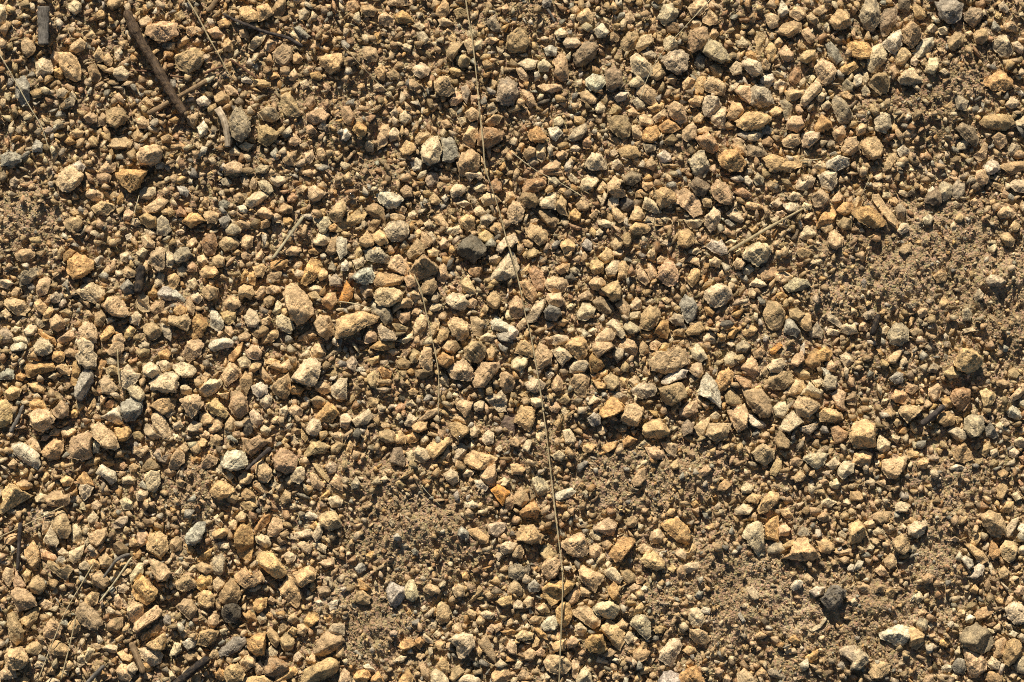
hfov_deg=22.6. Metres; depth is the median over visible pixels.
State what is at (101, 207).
stone
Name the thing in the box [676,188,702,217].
stone
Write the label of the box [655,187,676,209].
stone
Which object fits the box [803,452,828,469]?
stone
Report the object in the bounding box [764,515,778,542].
stone
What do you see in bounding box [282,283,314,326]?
stone
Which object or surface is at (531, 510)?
stone
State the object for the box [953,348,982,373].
stone
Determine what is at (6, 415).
stone
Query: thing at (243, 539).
stone
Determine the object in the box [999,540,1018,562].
stone
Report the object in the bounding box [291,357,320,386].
stone
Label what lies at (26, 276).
stone
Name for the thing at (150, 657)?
stone
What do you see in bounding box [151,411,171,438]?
stone
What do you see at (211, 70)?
twig
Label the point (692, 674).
stone
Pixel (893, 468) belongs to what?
stone
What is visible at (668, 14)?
stone
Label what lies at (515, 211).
stone
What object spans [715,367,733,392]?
stone
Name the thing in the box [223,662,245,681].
stone
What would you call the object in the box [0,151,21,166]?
stone
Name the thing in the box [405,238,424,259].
stone
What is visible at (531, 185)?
stone
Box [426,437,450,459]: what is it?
stone
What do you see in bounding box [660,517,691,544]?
stone
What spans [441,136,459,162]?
stone
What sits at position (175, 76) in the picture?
twig
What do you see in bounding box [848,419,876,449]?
stone
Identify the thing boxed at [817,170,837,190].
stone
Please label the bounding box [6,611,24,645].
stone
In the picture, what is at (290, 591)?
stone
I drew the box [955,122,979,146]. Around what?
stone
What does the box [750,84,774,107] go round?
stone
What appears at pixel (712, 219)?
stone
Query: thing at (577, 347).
stone
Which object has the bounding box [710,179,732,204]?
stone
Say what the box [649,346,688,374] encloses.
stone
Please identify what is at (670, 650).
stone
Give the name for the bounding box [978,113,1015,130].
stone
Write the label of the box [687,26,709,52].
stone
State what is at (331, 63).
stone
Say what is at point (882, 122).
stone
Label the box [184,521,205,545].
stone
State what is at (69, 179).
stone
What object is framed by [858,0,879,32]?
stone
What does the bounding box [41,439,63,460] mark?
stone
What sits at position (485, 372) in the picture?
stone
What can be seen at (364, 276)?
stone
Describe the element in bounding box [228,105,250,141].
stone
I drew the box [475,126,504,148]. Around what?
stone
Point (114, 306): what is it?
stone
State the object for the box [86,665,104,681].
twig
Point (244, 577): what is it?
stone
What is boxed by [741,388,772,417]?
stone
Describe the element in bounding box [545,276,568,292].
stone
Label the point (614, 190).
stone
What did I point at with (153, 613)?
stone
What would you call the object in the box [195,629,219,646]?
stone
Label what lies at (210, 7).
wood chip
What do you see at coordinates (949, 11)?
stone
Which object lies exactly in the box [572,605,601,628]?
stone
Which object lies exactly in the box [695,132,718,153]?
stone
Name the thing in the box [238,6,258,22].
stone
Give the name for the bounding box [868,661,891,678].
stone
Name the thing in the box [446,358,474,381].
stone
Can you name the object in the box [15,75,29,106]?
stone
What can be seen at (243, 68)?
twig
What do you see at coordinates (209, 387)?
stone
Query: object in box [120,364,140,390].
stone
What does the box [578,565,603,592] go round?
stone
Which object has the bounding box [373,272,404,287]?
stone
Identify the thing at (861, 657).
stone
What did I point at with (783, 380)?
stone
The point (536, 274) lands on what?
stone
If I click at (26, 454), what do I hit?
stone
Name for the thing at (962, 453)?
stone
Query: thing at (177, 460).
stone
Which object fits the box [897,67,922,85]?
stone
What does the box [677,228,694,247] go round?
stone
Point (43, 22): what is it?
bark piece
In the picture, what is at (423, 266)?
stone
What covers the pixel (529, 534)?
stone
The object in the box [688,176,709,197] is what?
stone
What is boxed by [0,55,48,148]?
straw
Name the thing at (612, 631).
stone
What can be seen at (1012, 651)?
stone
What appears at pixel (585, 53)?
stone
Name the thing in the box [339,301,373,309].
straw
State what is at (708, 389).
stone
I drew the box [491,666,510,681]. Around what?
stone
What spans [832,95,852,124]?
stone
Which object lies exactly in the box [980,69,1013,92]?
stone
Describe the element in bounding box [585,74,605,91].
stone
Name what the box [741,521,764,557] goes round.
stone
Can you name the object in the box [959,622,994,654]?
stone
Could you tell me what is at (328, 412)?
stone
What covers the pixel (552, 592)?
stone
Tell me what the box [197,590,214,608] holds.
stone
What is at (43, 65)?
stone
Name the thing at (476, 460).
stone
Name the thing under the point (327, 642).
stone
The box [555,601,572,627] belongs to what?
stone
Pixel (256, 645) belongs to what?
stone
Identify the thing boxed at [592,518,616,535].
stone
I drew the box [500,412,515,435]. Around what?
stone
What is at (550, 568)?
stone
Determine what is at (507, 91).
stone
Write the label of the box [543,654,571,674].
stone
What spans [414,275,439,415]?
grass stem
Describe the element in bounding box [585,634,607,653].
stone
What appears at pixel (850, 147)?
stone
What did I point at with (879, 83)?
stone
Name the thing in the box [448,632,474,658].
stone
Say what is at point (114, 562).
twig
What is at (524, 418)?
stone
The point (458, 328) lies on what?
stone
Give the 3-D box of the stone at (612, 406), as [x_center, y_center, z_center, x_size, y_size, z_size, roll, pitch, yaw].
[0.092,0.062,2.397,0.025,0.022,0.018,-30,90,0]
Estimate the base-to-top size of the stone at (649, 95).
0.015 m
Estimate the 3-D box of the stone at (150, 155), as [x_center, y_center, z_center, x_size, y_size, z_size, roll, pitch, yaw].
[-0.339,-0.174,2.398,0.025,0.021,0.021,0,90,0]
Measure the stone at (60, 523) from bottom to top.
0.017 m
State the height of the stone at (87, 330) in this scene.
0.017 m
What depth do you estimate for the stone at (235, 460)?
2.39 m
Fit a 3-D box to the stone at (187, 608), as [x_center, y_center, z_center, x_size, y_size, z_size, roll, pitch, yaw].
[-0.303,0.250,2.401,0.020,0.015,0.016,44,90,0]
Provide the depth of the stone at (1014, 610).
2.40 m
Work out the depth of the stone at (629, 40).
2.40 m
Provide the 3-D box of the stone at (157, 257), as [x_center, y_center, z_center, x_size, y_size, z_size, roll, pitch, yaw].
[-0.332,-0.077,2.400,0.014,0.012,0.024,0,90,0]
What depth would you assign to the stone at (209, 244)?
2.40 m
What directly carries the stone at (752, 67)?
on the ground
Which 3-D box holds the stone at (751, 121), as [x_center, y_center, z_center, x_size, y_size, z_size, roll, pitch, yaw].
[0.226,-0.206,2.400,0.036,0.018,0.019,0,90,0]
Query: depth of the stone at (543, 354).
2.40 m
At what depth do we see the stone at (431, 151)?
2.40 m
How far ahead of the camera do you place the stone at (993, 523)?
2.39 m
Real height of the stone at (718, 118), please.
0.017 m
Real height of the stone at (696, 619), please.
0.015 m
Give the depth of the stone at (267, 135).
2.40 m
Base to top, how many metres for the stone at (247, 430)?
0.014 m
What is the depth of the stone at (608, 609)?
2.39 m
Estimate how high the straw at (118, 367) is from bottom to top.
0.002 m
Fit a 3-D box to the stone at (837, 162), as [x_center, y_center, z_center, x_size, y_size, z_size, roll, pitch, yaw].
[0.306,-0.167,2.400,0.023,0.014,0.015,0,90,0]
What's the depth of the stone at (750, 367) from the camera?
2.40 m
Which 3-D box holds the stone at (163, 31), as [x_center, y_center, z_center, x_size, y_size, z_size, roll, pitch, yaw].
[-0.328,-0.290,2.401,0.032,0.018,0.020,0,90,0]
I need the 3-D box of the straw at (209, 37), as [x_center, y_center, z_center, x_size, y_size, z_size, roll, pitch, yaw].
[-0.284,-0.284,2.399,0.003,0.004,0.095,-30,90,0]
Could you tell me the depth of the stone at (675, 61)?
2.40 m
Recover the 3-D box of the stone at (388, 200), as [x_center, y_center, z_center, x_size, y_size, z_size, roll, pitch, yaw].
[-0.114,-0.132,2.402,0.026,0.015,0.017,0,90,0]
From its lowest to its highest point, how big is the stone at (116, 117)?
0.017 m
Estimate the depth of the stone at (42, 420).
2.40 m
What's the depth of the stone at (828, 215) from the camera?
2.40 m
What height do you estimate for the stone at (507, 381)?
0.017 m
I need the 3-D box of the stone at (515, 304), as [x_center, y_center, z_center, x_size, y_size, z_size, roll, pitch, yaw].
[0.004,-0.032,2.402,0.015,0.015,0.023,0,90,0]
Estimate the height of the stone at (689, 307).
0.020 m
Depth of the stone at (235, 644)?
2.40 m
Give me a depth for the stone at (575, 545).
2.39 m
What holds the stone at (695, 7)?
on the ground
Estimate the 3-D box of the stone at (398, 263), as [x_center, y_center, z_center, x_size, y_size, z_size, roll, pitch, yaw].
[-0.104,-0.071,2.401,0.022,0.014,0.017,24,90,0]
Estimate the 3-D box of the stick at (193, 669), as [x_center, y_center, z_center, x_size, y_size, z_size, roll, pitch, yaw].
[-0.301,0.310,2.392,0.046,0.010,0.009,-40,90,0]
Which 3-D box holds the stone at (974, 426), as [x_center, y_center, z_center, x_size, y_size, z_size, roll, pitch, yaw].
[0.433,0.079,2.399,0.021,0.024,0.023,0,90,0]
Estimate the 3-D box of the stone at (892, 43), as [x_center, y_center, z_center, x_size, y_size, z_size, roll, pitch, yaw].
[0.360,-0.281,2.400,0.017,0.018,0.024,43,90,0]
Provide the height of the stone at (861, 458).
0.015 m
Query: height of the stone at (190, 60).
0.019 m
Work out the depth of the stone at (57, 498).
2.40 m
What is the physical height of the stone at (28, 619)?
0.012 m
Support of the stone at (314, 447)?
on the ground
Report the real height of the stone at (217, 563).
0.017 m
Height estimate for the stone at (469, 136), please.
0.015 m
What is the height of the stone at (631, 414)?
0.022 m
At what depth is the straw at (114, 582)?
2.40 m
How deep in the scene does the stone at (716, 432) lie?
2.39 m
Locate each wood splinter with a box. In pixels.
[9,405,23,432]
[129,642,144,673]
[245,447,271,469]
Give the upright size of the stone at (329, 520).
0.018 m
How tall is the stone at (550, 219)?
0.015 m
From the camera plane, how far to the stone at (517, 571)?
2.40 m
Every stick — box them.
[123,10,187,117]
[173,656,209,681]
[920,404,944,425]
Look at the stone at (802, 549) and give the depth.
2.39 m
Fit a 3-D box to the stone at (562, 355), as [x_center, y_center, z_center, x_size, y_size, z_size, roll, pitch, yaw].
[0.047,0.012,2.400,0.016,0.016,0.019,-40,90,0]
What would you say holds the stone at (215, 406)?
on the ground
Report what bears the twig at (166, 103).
on the ground
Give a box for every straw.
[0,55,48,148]
[0,506,62,536]
[38,565,92,679]
[61,616,76,678]
[99,557,131,602]
[117,349,120,385]
[187,0,234,79]
[272,216,303,259]
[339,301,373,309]
[344,46,393,97]
[512,152,580,195]
[640,0,709,97]
[728,207,804,251]
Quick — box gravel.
[0,0,1023,681]
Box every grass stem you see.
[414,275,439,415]
[465,0,563,681]
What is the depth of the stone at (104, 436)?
2.40 m
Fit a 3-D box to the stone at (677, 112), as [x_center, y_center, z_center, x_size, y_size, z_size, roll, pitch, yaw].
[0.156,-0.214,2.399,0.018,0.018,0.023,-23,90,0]
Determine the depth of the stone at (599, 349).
2.39 m
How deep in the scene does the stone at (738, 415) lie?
2.40 m
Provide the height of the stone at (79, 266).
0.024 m
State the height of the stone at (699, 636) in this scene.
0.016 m
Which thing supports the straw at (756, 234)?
on the ground
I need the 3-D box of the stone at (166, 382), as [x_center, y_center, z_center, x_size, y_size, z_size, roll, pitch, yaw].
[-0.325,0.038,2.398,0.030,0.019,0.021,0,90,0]
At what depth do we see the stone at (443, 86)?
2.39 m
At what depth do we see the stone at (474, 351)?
2.39 m
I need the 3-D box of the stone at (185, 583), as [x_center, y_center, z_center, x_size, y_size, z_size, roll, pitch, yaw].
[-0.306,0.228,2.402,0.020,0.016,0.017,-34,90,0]
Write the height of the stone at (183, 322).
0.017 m
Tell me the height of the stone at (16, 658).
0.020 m
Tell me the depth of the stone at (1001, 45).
2.40 m
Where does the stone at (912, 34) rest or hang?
on the ground
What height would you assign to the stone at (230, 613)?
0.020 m
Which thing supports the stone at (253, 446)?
on the ground
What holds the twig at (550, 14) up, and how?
on the ground
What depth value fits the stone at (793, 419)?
2.40 m
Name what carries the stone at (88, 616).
on the ground
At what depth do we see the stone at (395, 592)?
2.40 m
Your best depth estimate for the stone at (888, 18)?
2.40 m
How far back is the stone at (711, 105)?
2.40 m
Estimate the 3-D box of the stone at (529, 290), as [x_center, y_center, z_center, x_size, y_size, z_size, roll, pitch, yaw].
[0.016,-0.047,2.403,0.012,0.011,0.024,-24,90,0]
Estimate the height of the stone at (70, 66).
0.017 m
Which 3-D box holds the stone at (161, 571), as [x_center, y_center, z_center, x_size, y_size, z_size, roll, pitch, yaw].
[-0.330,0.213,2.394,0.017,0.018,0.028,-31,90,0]
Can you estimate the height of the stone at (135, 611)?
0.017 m
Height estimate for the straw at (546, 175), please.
0.002 m
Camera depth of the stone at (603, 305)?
2.40 m
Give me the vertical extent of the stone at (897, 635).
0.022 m
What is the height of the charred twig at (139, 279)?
0.011 m
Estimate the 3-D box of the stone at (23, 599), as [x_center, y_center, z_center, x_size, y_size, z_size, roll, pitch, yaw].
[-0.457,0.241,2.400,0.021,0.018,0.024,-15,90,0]
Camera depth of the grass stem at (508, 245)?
2.39 m
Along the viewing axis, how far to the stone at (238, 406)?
2.40 m
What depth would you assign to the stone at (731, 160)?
2.39 m
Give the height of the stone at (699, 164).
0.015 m
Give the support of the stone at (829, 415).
on the ground
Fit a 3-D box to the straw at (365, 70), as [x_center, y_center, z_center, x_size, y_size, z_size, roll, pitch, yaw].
[-0.134,-0.251,2.396,0.002,0.008,0.071,-44,90,0]
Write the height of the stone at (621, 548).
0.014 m
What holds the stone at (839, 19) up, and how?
on the ground
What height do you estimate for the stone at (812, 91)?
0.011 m
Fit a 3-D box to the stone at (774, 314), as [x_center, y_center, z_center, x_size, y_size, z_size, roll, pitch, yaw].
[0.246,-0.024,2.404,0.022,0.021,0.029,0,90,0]
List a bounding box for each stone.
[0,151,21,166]
[0,399,12,427]
[0,483,33,514]
[4,297,30,315]
[4,646,28,669]
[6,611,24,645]
[11,441,40,469]
[11,587,37,611]
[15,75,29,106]
[18,267,38,285]
[20,606,40,628]
[23,361,55,377]
[23,540,40,568]
[28,408,55,432]
[33,337,52,355]
[35,56,53,76]
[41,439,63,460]
[42,618,62,641]
[44,490,70,506]
[50,510,71,538]
[55,165,83,192]
[58,52,81,81]
[66,252,93,279]
[68,430,92,461]
[74,282,105,303]
[74,369,93,400]
[74,602,103,630]
[75,337,97,369]
[78,321,97,342]
[88,527,107,546]
[90,421,119,450]
[91,200,114,215]
[101,295,130,317]
[105,107,128,127]
[115,168,147,192]
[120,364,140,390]
[120,397,142,421]
[127,600,143,623]
[131,575,157,605]
[132,605,162,632]
[136,144,162,166]
[138,647,163,666]
[144,21,178,41]
[144,470,160,492]
[146,531,168,559]
[149,371,179,392]
[149,558,171,581]
[150,246,164,271]
[150,397,176,414]
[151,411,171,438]
[167,314,191,331]
[168,448,184,469]
[172,246,192,263]
[172,361,196,377]
[174,47,203,73]
[175,572,196,591]
[175,598,196,619]
[179,394,203,418]
[183,339,203,362]
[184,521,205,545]
[187,312,207,339]
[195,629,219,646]
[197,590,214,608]
[198,378,221,397]
[202,233,217,256]
[206,397,228,418]
[209,480,235,500]
[210,553,225,575]
[218,577,241,604]
[218,636,246,656]
[220,449,248,470]
[221,362,241,386]
[221,603,241,623]
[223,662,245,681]
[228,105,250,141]
[228,390,248,417]
[234,523,253,560]
[234,566,264,588]
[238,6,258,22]
[241,436,269,456]
[242,416,253,437]
[246,632,266,656]
[255,459,272,482]
[256,550,286,578]
[257,123,278,146]
[263,657,289,677]
[270,372,290,399]
[272,42,292,66]
[272,448,297,474]
[276,313,294,333]
[279,576,301,608]
[280,92,301,116]
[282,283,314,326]
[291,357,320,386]
[292,565,317,587]
[300,257,321,285]
[300,657,338,681]
[304,440,330,456]
[306,107,329,125]
[313,314,334,340]
[313,630,344,655]
[315,402,339,422]
[318,53,342,74]
[318,511,341,530]
[328,200,346,222]
[331,378,347,399]
[335,207,366,232]
[335,311,379,338]
[352,267,374,285]
[363,245,390,263]
[364,203,385,225]
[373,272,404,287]
[373,287,404,306]
[376,191,403,208]
[384,220,409,241]
[385,581,404,607]
[388,254,409,275]
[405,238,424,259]
[408,254,438,280]
[413,314,426,337]
[418,346,432,371]
[420,136,442,165]
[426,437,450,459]
[434,76,454,96]
[436,601,450,624]
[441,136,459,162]
[445,292,469,310]
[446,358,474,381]
[448,317,468,341]
[448,421,469,440]
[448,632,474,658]
[456,149,480,176]
[457,234,486,263]
[462,122,477,148]
[463,340,485,363]
[464,450,497,470]
[471,360,499,387]
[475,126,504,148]
[479,464,496,485]
[485,390,507,412]
[490,251,519,280]
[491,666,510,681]
[496,76,518,106]
[499,371,514,393]
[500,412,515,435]
[505,27,529,53]
[507,200,524,224]
[507,561,530,580]
[508,295,523,318]
[514,340,534,357]
[514,405,535,431]
[515,524,544,544]
[517,191,538,208]
[519,278,536,302]
[519,500,539,517]
[522,177,546,193]
[524,222,547,245]
[528,265,544,291]
[530,474,549,496]
[533,342,551,369]
[536,206,558,227]
[541,557,560,580]
[542,580,575,606]
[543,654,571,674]
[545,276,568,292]
[551,346,573,366]
[553,53,568,81]
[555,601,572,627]
[560,532,588,557]
[565,335,587,360]
[569,372,589,397]
[572,41,598,66]
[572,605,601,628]
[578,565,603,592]
[584,152,606,170]
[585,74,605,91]
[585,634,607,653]
[592,296,613,314]
[592,341,614,357]
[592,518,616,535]
[592,601,619,619]
[599,397,624,418]
[600,619,625,650]
[601,280,621,301]
[605,67,623,91]
[606,176,625,198]
[607,115,631,138]
[608,536,635,562]
[620,31,638,51]
[620,402,643,426]
[630,53,652,78]
[630,383,657,399]
[630,614,651,639]
[636,83,656,105]
[640,305,660,330]
[640,550,665,570]
[642,418,669,438]
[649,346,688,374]
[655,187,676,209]
[656,3,678,25]
[657,258,678,286]
[657,382,687,405]
[658,638,682,666]
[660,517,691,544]
[661,49,688,74]
[661,368,687,385]
[666,101,687,124]
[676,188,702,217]
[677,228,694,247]
[679,294,698,323]
[679,665,704,681]
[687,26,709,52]
[688,0,708,16]
[688,150,710,177]
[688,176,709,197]
[688,607,704,627]
[688,628,710,646]
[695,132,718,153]
[698,372,721,408]
[702,94,721,116]
[703,39,731,63]
[703,76,725,95]
[703,283,733,307]
[704,207,720,232]
[705,422,731,441]
[710,106,725,129]
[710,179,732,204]
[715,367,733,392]
[718,148,746,171]
[727,403,748,432]
[734,111,771,130]
[741,241,771,266]
[741,354,758,378]
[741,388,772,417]
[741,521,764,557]
[742,58,762,76]
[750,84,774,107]
[751,443,774,465]
[757,491,779,513]
[762,154,802,172]
[762,370,794,389]
[763,300,784,330]
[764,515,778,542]
[775,20,801,37]
[779,411,803,433]
[780,536,820,561]
[783,277,810,292]
[793,396,820,417]
[800,78,821,107]
[801,131,820,148]
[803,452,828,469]
[811,188,829,207]
[814,58,836,85]
[816,206,837,228]
[816,407,843,422]
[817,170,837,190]
[820,585,846,611]
[826,155,849,170]
[828,9,851,30]
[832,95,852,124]
[840,136,859,155]
[846,40,871,59]
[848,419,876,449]
[848,519,867,544]
[850,649,868,670]
[851,205,885,228]
[852,450,872,466]
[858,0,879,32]
[858,136,883,159]
[867,44,886,72]
[868,71,890,95]
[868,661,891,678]
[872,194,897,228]
[874,112,891,133]
[879,7,897,36]
[879,624,909,646]
[881,29,902,54]
[881,455,907,478]
[887,322,909,345]
[892,533,911,555]
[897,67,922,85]
[898,404,921,423]
[901,20,921,48]
[907,518,927,538]
[908,625,924,649]
[912,37,934,57]
[934,0,963,23]
[949,386,970,410]
[952,443,973,463]
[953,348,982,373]
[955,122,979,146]
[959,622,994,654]
[963,6,983,27]
[963,414,985,437]
[963,649,987,677]
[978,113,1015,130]
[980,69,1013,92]
[980,510,1006,537]
[991,35,1013,58]
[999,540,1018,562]
[1002,638,1021,666]
[1004,601,1023,624]
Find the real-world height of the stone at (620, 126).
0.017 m
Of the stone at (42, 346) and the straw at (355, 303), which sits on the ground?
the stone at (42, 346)
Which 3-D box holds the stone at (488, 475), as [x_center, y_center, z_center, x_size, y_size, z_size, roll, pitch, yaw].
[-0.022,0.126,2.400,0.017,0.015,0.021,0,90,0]
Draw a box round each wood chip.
[206,0,218,12]
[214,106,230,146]
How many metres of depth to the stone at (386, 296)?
2.39 m
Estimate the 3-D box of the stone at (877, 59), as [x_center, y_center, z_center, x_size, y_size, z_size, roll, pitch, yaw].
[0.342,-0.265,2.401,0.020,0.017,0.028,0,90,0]
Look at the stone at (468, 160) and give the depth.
2.40 m
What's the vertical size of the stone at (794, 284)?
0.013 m
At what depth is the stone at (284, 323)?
2.40 m
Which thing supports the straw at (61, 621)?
on the ground
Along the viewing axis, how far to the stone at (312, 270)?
2.40 m
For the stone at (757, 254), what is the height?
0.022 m
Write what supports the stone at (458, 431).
on the ground
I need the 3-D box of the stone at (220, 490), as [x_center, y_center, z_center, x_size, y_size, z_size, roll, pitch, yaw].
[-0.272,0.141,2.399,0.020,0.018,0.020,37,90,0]
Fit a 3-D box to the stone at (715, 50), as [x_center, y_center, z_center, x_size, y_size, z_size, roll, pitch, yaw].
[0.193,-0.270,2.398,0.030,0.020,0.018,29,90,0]
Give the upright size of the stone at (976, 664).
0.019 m
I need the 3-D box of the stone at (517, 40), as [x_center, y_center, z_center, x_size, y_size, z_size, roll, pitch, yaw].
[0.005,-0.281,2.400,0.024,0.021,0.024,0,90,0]
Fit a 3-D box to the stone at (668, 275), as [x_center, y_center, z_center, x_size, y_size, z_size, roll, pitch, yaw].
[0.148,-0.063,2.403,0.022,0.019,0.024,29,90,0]
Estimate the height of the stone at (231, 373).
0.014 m
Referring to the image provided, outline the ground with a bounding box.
[0,0,1023,681]
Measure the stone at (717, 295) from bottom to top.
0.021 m
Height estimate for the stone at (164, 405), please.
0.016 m
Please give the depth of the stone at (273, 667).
2.40 m
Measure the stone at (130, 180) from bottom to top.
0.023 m
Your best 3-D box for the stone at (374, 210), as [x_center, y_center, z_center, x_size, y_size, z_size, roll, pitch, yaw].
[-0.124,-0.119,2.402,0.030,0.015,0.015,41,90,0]
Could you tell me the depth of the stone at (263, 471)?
2.40 m
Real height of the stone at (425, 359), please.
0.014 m
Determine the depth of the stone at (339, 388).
2.40 m
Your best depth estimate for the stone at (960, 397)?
2.40 m
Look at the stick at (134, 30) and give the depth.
2.39 m
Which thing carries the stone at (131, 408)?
on the ground
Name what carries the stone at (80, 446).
on the ground
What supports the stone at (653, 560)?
on the ground
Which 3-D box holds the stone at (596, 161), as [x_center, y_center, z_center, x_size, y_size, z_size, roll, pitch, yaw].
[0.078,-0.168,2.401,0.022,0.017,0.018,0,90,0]
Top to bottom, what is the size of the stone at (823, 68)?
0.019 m
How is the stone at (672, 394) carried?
on the ground
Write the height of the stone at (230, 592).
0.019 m
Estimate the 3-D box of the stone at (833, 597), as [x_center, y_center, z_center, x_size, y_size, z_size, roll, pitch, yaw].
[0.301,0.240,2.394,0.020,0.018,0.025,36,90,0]
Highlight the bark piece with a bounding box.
[37,6,49,43]
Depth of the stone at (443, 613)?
2.40 m
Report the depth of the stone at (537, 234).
2.40 m
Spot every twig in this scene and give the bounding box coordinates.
[16,522,21,569]
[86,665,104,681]
[103,553,129,577]
[130,70,183,77]
[134,265,145,293]
[147,75,214,114]
[204,65,222,73]
[223,13,302,46]
[230,59,256,78]
[547,9,554,22]
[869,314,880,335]
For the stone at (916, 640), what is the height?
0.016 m
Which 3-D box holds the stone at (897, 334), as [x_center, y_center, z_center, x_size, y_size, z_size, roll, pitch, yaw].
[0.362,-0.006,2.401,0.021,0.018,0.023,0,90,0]
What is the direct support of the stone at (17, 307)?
on the ground
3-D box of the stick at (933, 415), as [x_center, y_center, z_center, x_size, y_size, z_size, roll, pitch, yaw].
[0.394,0.070,2.392,0.029,0.006,0.007,-38,90,0]
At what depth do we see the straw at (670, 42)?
2.39 m
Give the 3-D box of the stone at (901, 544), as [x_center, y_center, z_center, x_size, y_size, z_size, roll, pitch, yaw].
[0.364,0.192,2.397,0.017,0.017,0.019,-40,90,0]
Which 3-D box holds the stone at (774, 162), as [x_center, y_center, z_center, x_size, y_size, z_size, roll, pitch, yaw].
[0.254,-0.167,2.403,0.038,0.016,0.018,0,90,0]
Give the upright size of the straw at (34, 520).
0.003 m
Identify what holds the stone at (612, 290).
on the ground
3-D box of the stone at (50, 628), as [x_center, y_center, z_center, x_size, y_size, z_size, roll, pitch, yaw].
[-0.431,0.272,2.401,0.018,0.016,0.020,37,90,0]
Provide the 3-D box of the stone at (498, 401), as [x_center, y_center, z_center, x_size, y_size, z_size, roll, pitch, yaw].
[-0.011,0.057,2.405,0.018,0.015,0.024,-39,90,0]
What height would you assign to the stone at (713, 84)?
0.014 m
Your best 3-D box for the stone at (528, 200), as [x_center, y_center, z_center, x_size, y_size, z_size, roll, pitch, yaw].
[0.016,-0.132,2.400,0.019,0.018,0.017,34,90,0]
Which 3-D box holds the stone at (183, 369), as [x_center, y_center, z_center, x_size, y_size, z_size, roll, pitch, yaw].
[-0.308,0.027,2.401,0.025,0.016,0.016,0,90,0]
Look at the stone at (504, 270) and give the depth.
2.40 m
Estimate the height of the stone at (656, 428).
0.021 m
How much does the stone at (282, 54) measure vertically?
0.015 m
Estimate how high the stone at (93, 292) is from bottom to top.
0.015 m
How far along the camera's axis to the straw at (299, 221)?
2.40 m
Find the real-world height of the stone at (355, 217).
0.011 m
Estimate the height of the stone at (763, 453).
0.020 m
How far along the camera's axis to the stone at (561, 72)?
2.40 m
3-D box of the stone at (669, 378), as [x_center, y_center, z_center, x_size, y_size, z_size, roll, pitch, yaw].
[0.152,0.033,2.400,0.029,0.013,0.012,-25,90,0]
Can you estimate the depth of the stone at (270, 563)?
2.39 m
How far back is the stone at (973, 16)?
2.39 m
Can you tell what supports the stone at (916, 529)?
on the ground
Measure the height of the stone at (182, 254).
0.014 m
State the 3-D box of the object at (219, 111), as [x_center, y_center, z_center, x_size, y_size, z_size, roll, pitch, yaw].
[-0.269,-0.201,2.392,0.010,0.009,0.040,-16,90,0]
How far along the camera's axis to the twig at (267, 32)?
2.39 m
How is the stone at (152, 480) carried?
on the ground
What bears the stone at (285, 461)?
on the ground
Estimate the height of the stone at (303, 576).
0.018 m
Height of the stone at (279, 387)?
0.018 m
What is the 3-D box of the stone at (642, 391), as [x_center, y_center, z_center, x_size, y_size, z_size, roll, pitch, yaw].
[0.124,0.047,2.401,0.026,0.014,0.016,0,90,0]
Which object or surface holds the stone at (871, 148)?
on the ground
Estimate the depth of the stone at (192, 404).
2.39 m
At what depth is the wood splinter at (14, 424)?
2.40 m
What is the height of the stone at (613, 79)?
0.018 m
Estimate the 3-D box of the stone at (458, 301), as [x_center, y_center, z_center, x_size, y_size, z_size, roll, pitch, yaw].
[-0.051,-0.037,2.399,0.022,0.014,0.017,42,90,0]
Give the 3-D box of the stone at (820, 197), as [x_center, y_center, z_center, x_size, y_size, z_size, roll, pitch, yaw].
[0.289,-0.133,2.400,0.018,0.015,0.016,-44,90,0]
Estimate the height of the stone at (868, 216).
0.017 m
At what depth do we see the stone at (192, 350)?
2.40 m
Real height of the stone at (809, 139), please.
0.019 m
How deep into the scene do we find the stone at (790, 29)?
2.40 m
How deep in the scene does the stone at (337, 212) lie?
2.40 m
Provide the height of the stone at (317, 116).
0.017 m
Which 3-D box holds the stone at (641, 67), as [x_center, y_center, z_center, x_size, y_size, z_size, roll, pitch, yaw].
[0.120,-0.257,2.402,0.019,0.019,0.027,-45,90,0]
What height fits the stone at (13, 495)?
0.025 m
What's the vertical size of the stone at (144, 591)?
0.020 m
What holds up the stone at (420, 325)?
on the ground
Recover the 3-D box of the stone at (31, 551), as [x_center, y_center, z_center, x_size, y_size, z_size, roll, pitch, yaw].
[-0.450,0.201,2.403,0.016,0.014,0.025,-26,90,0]
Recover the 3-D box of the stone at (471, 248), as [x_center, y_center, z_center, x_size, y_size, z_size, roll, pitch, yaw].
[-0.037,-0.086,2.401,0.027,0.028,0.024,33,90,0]
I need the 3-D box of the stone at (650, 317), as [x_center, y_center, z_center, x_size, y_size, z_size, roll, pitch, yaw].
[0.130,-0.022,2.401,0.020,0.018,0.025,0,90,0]
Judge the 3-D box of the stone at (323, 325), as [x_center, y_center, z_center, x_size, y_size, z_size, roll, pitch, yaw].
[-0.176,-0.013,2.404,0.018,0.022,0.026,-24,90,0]
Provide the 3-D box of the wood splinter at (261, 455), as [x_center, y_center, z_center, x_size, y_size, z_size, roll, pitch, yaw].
[-0.237,0.110,2.392,0.031,0.008,0.004,-41,90,0]
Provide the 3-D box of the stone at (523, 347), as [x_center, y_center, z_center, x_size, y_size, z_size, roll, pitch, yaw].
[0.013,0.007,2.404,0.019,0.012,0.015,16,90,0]

